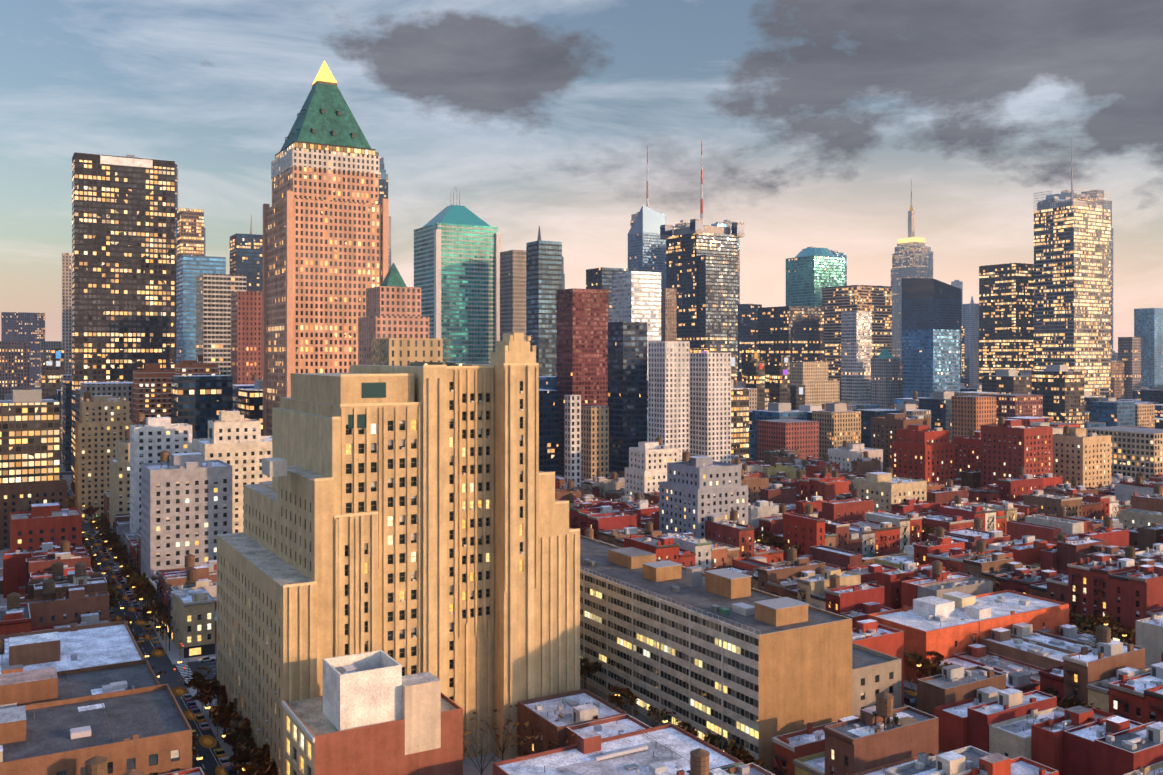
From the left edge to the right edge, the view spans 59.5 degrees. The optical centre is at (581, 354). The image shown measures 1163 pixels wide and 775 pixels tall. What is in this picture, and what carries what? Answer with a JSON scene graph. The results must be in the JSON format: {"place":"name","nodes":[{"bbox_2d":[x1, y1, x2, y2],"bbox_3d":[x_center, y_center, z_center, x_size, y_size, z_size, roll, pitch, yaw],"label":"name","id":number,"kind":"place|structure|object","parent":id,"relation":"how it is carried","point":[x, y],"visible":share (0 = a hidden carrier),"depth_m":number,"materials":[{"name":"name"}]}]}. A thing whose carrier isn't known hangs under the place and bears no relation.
{"place":"outdoors","nodes":[
{"label":"outdoors","id":0,"kind":"place"},
{"bbox_2d":[0,463,916,774],"bbox_3d":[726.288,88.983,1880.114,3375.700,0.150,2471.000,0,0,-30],"label":"pavements","id":1,"kind":"structure","parent":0,"point":[174,655],"depth_m":261.13,"materials":[{"name":"concrete"}]},
{"bbox_2d":[37,363,1137,774],"bbox_3d":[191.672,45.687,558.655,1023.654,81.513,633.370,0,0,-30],"label":"foliage","id":2,"kind":"object","parent":1,"relation":"on","point":[257,757],"visible":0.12,"depth_m":253.79,"materials":[{"name":"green plant"}]},
{"bbox_2d":[71,488,1124,774],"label":"trees","id":3,"kind":"object","parent":1,"relation":"on","point":[463,736],"visible":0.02,"depth_m":242.61,"materials":[{"name":"plant"}]},
{"bbox_2d":[60,472,916,774],"bbox_3d":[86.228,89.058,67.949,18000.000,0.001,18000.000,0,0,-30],"label":"street","id":4,"kind":"structure","parent":0,"point":[168,676],"depth_m":289.12,"materials":[{"name":"black asphalt"}]},
{"bbox_2d":[60,479,904,768],"bbox_3d":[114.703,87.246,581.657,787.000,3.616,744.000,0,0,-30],"label":"road markings","id":5,"kind":"object","parent":4,"relation":"on","point":[176,665],"visible":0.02,"depth_m":287.27,"materials":[{"name":"paint"}]},
{"bbox_2d":[61,477,914,774],"bbox_3d":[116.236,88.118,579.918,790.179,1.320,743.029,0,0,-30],"label":"cars","id":6,"kind":"object","parent":4,"relation":"on","point":[219,757],"depth_m":296.63,"materials":[{"name":"paint"}]},
{"bbox_2d":[0,333,1162,774],"bbox_3d":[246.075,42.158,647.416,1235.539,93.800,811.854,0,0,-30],"label":"brick walls","id":7,"kind":"structure","parent":4,"relation":"on","point":[520,641],"depth_m":224.81,"materials":[{"name":"beige brick"}]},
{"bbox_2d":[0,364,1162,774],"bbox_3d":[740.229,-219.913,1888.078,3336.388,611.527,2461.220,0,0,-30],"label":"roofs","id":8,"kind":"structure","parent":7,"relation":"on","point":[148,714],"depth_m":217.91,"materials":[{"name":"grey concrete"}]},
{"bbox_2d":[280,83,892,614],"bbox_3d":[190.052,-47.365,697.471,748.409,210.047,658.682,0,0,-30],"label":"copper roofs","id":9,"kind":"structure","parent":8,"relation":"on","point":[330,99],"depth_m":566.53,"materials":[{"name":"green metal"}]},
{"bbox_2d":[4,205,1162,774],"bbox_3d":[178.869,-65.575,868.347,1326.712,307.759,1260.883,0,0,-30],"label":"glazing","id":10,"kind":"structure","parent":7,"relation":"in","point":[648,219],"depth_m":253.92,"materials":[{"name":"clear glass"}]},
{"bbox_2d":[4,351,1162,774],"bbox_3d":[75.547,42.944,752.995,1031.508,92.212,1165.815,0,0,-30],"label":"lit windows","id":11,"kind":"structure","parent":7,"relation":"in","point":[206,741],"depth_m":247.97,"materials":[{"name":"yellow glass"}]},
{"bbox_2d":[0,141,1162,486],"bbox_3d":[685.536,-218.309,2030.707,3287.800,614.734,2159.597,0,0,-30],"label":"skyscrapers","id":12,"kind":"structure","parent":4,"relation":"on","point":[624,361],"depth_m":809.29,"materials":[{"name":"glass"}]},
{"bbox_2d":[73,60,1126,770],"bbox_3d":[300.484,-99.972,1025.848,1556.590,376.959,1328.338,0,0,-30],"label":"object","id":13,"kind":"object","parent":12,"relation":"on","point":[323,74],"visible":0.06,"depth_m":576.43,"materials":[{"name":"gold metal"}]},
{"bbox_2d":[0,155,1162,774],"bbox_3d":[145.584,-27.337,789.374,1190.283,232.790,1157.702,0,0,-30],"label":"painted walls","id":14,"kind":"structure","parent":4,"relation":"on","point":[362,697],"depth_m":308.21,"materials":[{"name":"white paint"}]},
{"bbox_2d":[0,80,1162,774],"bbox_3d":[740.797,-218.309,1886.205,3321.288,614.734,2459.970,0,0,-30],"label":"metalwork","id":15,"kind":"object","parent":4,"relation":"on","point":[274,466],"visible":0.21,"depth_m":307.38,"materials":[{"name":"metal"}]},
{"bbox_2d":[0,191,1162,774],"bbox_3d":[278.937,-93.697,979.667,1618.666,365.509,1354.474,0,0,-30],"label":"stone trim","id":16,"kind":"structure","parent":4,"relation":"on","point":[208,649],"depth_m":358.57,"materials":[{"name":"beige stone"}]},
{"bbox_2d":[0,0,1162,352],"label":"sky","id":17,"kind":"structure","parent":0,"point":[814,121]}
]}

